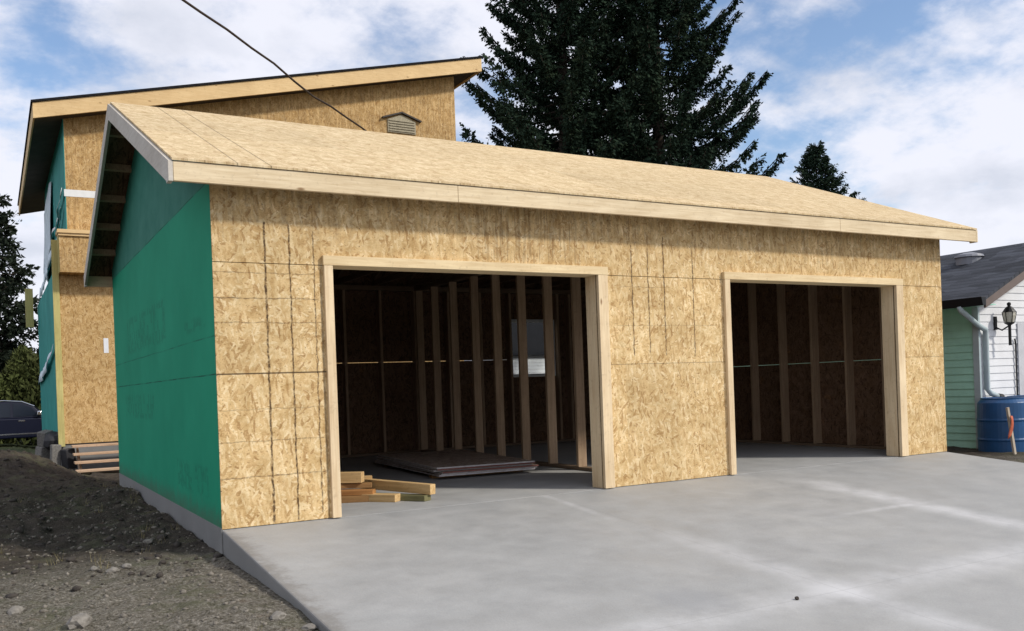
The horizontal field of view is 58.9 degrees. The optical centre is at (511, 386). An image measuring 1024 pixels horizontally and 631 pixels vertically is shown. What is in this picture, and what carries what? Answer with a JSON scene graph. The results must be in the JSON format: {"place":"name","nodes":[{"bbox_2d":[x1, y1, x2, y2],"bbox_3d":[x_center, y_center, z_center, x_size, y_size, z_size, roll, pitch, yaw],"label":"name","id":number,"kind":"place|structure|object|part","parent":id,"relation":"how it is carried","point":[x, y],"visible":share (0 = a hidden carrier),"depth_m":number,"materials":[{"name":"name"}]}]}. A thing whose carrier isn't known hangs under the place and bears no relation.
{"place":"outdoors","nodes":[
{"label":"outdoors","id":0,"kind":"place"},
{"bbox_2d":[0,488,295,630],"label":"gravel","id":1,"kind":"structure","parent":0,"point":[182,591],"depth_m":6.42,"materials":[{"name":"grey gravel"}]},
{"bbox_2d":[0,440,1023,630],"bbox_3d":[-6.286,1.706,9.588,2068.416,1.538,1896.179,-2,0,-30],"label":"ground","id":2,"kind":"structure","parent":0,"point":[31,603],"depth_m":6.81,"materials":[{"name":"soil"}]},
{"bbox_2d":[7,605,23,615],"bbox_3d":[-3.048,1.381,5.566,0.084,0.067,0.126,-2,0,1],"label":"stone","id":3,"kind":"object","parent":2,"relation":"on","point":[15,610],"visible":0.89,"depth_m":5.54,"materials":[{"name":"grey stone"}]},
{"bbox_2d":[1,339,38,440],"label":"hedge","id":4,"kind":"object","parent":2,"relation":"on","point":[37,351],"depth_m":41.99,"materials":[{"name":"green plant"}]},
{"bbox_2d":[0,194,40,440],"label":"conifer tree","id":5,"kind":"object","parent":2,"relation":"on","point":[11,284],"visible":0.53,"depth_m":39.84,"materials":[{"name":"green plant"}]},
{"bbox_2d":[0,344,40,445],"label":"hedge","id":6,"kind":"object","parent":2,"relation":"on","point":[23,362],"visible":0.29,"depth_m":38.14,"materials":[{"name":"green plant"}]},
{"bbox_2d":[0,400,41,438],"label":"parked car","id":7,"kind":"object","parent":2,"relation":"on","point":[20,419],"visible":0.44,"depth_m":35.05,"materials":[{"name":"blue paint"}]},
{"bbox_3d":[-19.736,0.938,34.734,0.940,0.532,0.164,-2,0,-30],"label":"side window","id":8,"kind":"part","parent":7,"relation":"part of","materials":[{"name":"black glass"}]},
{"bbox_3d":[-18.864,0.906,35.233,0.890,0.532,0.164,-2,0,-30],"label":"side window","id":9,"kind":"part","parent":7,"relation":"part of","materials":[{"name":"black glass"}]},
{"bbox_2d":[35,446,49,458],"bbox_3d":[-9.396,1.405,18.352,0.300,0.360,0.380,3,-2,40],"label":"rubble block","id":10,"kind":"object","parent":2,"relation":"on","point":[44,452],"depth_m":18.19,"materials":[{"name":"concrete"}]},
{"bbox_2d":[37,429,52,446],"bbox_3d":[-9.437,1.069,18.355,0.200,0.340,0.260,6,11,9],"label":"rubble block","id":11,"kind":"object","parent":10,"relation":"on","point":[41,436],"depth_m":18.23,"materials":[{"name":"concrete"}]},
{"bbox_2d":[43,431,57,449],"bbox_3d":[-9.148,1.083,18.172,0.429,0.370,0.449,-2,0,-22],"label":"rubbish bundle","id":12,"kind":"object","parent":10,"relation":"on","point":[50,438],"visible":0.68,"depth_m":18.00,"materials":[{"name":"black plastic"}]},
{"bbox_2d":[50,444,60,465],"bbox_3d":[-8.932,1.368,17.762,0.180,0.460,0.140,2,-2,-40],"label":"rubble block","id":13,"kind":"object","parent":2,"relation":"on","point":[55,455],"depth_m":17.71,"materials":[{"name":"concrete"}]},
{"bbox_2d":[60,448,76,468],"bbox_3d":[-8.684,1.420,17.774,0.200,0.400,0.200,-2,6,30],"label":"rubble block","id":14,"kind":"object","parent":2,"relation":"on","point":[68,458],"depth_m":17.70,"materials":[{"name":"grey concrete"}]},
{"bbox_2d":[66,613,92,629],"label":"stone","id":15,"kind":"object","parent":2,"relation":"on","point":[79,620],"visible":1,"depth_m":5.19,"materials":[{"name":"grey stone"}]},
{"bbox_2d":[90,566,97,570],"bbox_3d":[-3.085,1.347,6.699,0.058,0.042,0.074,-2,0,-37],"label":"stone","id":16,"kind":"object","parent":2,"relation":"on","point":[93,568],"visible":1,"depth_m":6.68,"materials":[{"name":"grey stone"}]},
{"bbox_2d":[71,442,118,473],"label":"wooden steps","id":17,"kind":"structure","parent":2,"relation":"on","point":[79,462],"depth_m":17.49,"materials":[{"name":"beige wood"}]},
{"bbox_2d":[106,567,119,572],"bbox_3d":[-2.933,1.355,6.671,0.099,0.061,0.077,-2,0,-45],"label":"stone","id":18,"kind":"object","parent":2,"relation":"on","point":[114,569],"visible":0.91,"depth_m":6.65,"materials":[{"name":"grey stone"}]},
{"bbox_2d":[0,449,232,599],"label":"soil clods","id":19,"kind":"object","parent":2,"relation":"on","point":[108,539],"visible":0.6,"depth_m":7.96,"materials":[{"name":"brown soil"}]},
{"bbox_2d":[122,563,131,568],"bbox_3d":[-2.881,1.343,6.786,0.072,0.043,0.076,-2,0,-21],"label":"stone","id":20,"kind":"object","parent":2,"relation":"on","point":[126,566],"visible":1,"depth_m":6.76,"materials":[{"name":"grey stone"}]},
{"bbox_2d":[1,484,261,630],"bbox_3d":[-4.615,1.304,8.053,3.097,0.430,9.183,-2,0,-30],"label":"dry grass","id":21,"kind":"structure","parent":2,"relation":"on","point":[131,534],"depth_m":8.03,"materials":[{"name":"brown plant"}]},
{"bbox_2d":[143,539,152,543],"bbox_3d":[-3.102,1.322,7.730,0.086,0.047,0.064,-2,0,8],"label":"stone","id":22,"kind":"object","parent":2,"relation":"on","point":[148,541],"visible":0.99,"depth_m":7.71,"materials":[{"name":"grey stone"}]},
{"bbox_2d":[17,56,482,470],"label":"house","id":23,"kind":"structure","parent":2,"relation":"on","point":[58,183],"depth_m":19.08,"materials":[{"name":"wood"}]},
{"bbox_2d":[181,0,366,130],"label":"overhead cable","id":24,"kind":"object","parent":23,"relation":"attached to","point":[252,48],"visible":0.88,"depth_m":16.35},
{"bbox_2d":[270,611,286,620],"bbox_3d":[-1.339,1.321,5.195,0.083,0.062,0.104,-2,0,-2],"label":"stone","id":25,"kind":"object","parent":2,"relation":"on","point":[277,615],"visible":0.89,"depth_m":5.18,"materials":[{"name":"grey stone"}]},
{"bbox_2d":[301,623,317,630],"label":"stone","id":26,"kind":"object","parent":2,"relation":"on","point":[309,627],"visible":1,"depth_m":5.02,"materials":[{"name":"grey stone"}]},
{"bbox_2d":[84,102,977,553],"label":"garage","id":27,"kind":"structure","parent":2,"relation":"on","point":[274,284],"depth_m":9.63,"materials":[{"name":"wood"}]},
{"bbox_2d":[341,495,368,502],"bbox_3d":[-1.590,1.069,8.619,0.640,0.060,0.140,-2,0,-5],"label":"lumber offcut","id":28,"kind":"object","parent":27,"relation":"on","point":[354,498],"visible":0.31,"depth_m":8.56,"materials":[{"name":"brown wood"}]},
{"bbox_2d":[341,489,375,495],"bbox_3d":[-1.647,1.016,8.674,0.666,0.046,0.130,-2,0,3],"label":"lumber offcut","id":29,"kind":"object","parent":28,"relation":"on","point":[350,492],"visible":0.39,"depth_m":8.60,"materials":[{"name":"brown wood"}]},
{"bbox_2d":[341,482,371,488],"bbox_3d":[-1.690,0.963,8.777,0.663,0.045,0.100,-1,0,-7],"label":"lumber offcut","id":30,"kind":"object","parent":29,"relation":"on","point":[357,485],"visible":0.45,"depth_m":8.75,"materials":[{"name":"brown wood"}]},
{"bbox_2d":[340,471,363,482],"bbox_3d":[-1.725,0.884,8.792,0.569,0.100,0.120,-2,0,4],"label":"lumber offcut","id":31,"kind":"object","parent":30,"relation":"on","point":[352,477],"visible":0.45,"depth_m":8.72,"materials":[{"name":"beige wood"}]},
{"bbox_2d":[362,493,400,501],"bbox_3d":[-1.310,1.054,8.612,0.512,0.070,0.110,-2,0,21],"label":"lumber offcut","id":32,"kind":"object","parent":27,"relation":"on","point":[384,497],"visible":0.65,"depth_m":8.53,"materials":[{"name":"beige wood"}]},
{"bbox_2d":[400,493,430,501],"bbox_3d":[-1.097,1.054,8.653,0.705,0.055,0.110,-2,0,28],"label":"lumber offcut","id":33,"kind":"object","parent":27,"relation":"on","point":[415,497],"visible":0.48,"depth_m":8.51,"materials":[{"name":"green wood"}]},
{"bbox_2d":[363,479,434,494],"bbox_3d":[-1.209,0.964,8.843,1.160,0.095,0.075,0,1,36],"label":"lumber offcut","id":34,"kind":"object","parent":33,"relation":"on","point":[405,486],"visible":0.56,"depth_m":8.68,"materials":[{"name":"beige wood"}]},
{"bbox_2d":[364,475,371,481],"bbox_3d":[-1.680,0.919,8.967,0.588,0.055,0.070,-1,0,-12],"label":"lumber offcut","id":35,"kind":"object","parent":34,"relation":"on","point":[368,477],"visible":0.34,"depth_m":8.99,"materials":[{"name":"beige wood"}]},
{"bbox_2d":[430,470,522,477],"bbox_3d":[-0.418,1.033,10.830,1.160,0.038,0.090,-2,0,-24],"label":"bearer","id":36,"kind":"object","parent":27,"relation":"on","point":[431,476],"visible":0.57,"depth_m":10.77,"materials":[{"name":"brown wood"}]},
{"bbox_2d":[375,461,534,476],"bbox_3d":[-0.820,1.017,11.752,1.220,0.016,2.600,-2,0,-25],"label":"board sheet","id":37,"kind":"object","parent":36,"relation":"on","point":[433,474],"visible":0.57,"depth_m":10.68,"materials":[{"name":"grey wood"}]},
{"bbox_2d":[375,460,536,474],"bbox_3d":[-0.804,0.998,11.761,1.220,0.016,2.600,-2,0,-25],"label":"board sheet","id":38,"kind":"object","parent":37,"relation":"on","point":[456,472],"visible":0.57,"depth_m":10.69,"materials":[{"name":"grey wood"}]},
{"bbox_2d":[376,459,538,472],"bbox_3d":[-0.789,0.979,11.744,1.220,0.016,2.600,-2,0,-25],"label":"board sheet","id":39,"kind":"object","parent":38,"relation":"on","point":[455,471],"visible":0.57,"depth_m":10.62,"materials":[{"name":"brown wood"}]},
{"bbox_2d":[379,458,531,471],"bbox_3d":[-0.827,0.961,11.763,1.220,0.016,2.600,-2,0,-23],"label":"board sheet","id":40,"kind":"object","parent":39,"relation":"on","point":[427,469],"visible":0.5,"depth_m":10.64,"materials":[{"name":"brown wood"}]},
{"bbox_2d":[376,456,534,470],"bbox_3d":[-0.811,0.942,11.712,1.220,0.016,2.600,-2,0,-24],"label":"board sheet","id":41,"kind":"object","parent":40,"relation":"on","point":[452,468],"visible":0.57,"depth_m":10.63,"materials":[{"name":"brown wood"}]},
{"bbox_2d":[378,449,534,468],"bbox_3d":[-0.797,0.923,11.699,1.220,0.016,2.600,-2,0,-23],"label":"board sheet","id":42,"kind":"object","parent":41,"relation":"on","point":[445,459],"visible":1,"depth_m":11.40,"materials":[{"name":"brown wood"}]},
{"bbox_2d":[511,319,555,376],"bbox_3d":[0.353,-0.687,16.237,0.938,1.018,0.080,-2,0,-30],"label":"window","id":43,"kind":"structure","parent":27,"relation":"in","point":[535,332],"depth_m":16.25,"materials":[{"name":"grey glass"}]},
{"bbox_2d":[459,0,673,164],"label":"spruce tree","id":44,"kind":"object","parent":2,"relation":"on","point":[564,111],"visible":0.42,"depth_m":29.94,"materials":[{"name":"green plant"}]},
{"bbox_2d":[556,0,788,176],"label":"spruce tree","id":45,"kind":"object","parent":2,"relation":"on","point":[677,147],"visible":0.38,"depth_m":30.43,"materials":[{"name":"green plant"}]},
{"bbox_2d":[790,140,860,198],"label":"spruce tree","id":46,"kind":"object","parent":2,"relation":"on","point":[814,159],"visible":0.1,"depth_m":49.50,"materials":[{"name":"green plant"}]},
{"bbox_2d":[976,396,1023,452],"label":"plastic barrel","id":47,"kind":"object","parent":2,"relation":"on","point":[992,428],"visible":0.77,"depth_m":13.29,"materials":[{"name":"blue plastic"}]},
{"bbox_2d":[1006,407,1016,453],"bbox_3d":[7.148,0.718,13.001,0.184,0.841,0.069,-2,0,-20],"label":"marker stake","id":48,"kind":"object","parent":2,"relation":"on","point":[1010,420],"visible":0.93,"depth_m":12.99,"materials":[{"name":"beige wood"}]},
{"bbox_2d":[0,0,1023,352],"label":"sky","id":49,"kind":"structure","parent":0,"point":[920,103],"materials":[{"name":"blue"}]},
{"bbox_2d":[223,452,1023,630],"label":"driveway","id":50,"kind":"structure","parent":0,"point":[930,542],"depth_m":6.41,"materials":[{"name":"concrete"}]},
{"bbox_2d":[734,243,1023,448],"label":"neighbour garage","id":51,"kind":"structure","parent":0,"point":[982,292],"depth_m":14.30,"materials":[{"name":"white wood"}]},
{"bbox_2d":[1017,323,1023,394],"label":"door panel","id":52,"kind":"structure","parent":51,"relation":"in","point":[1020,326],"depth_m":14.52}
]}

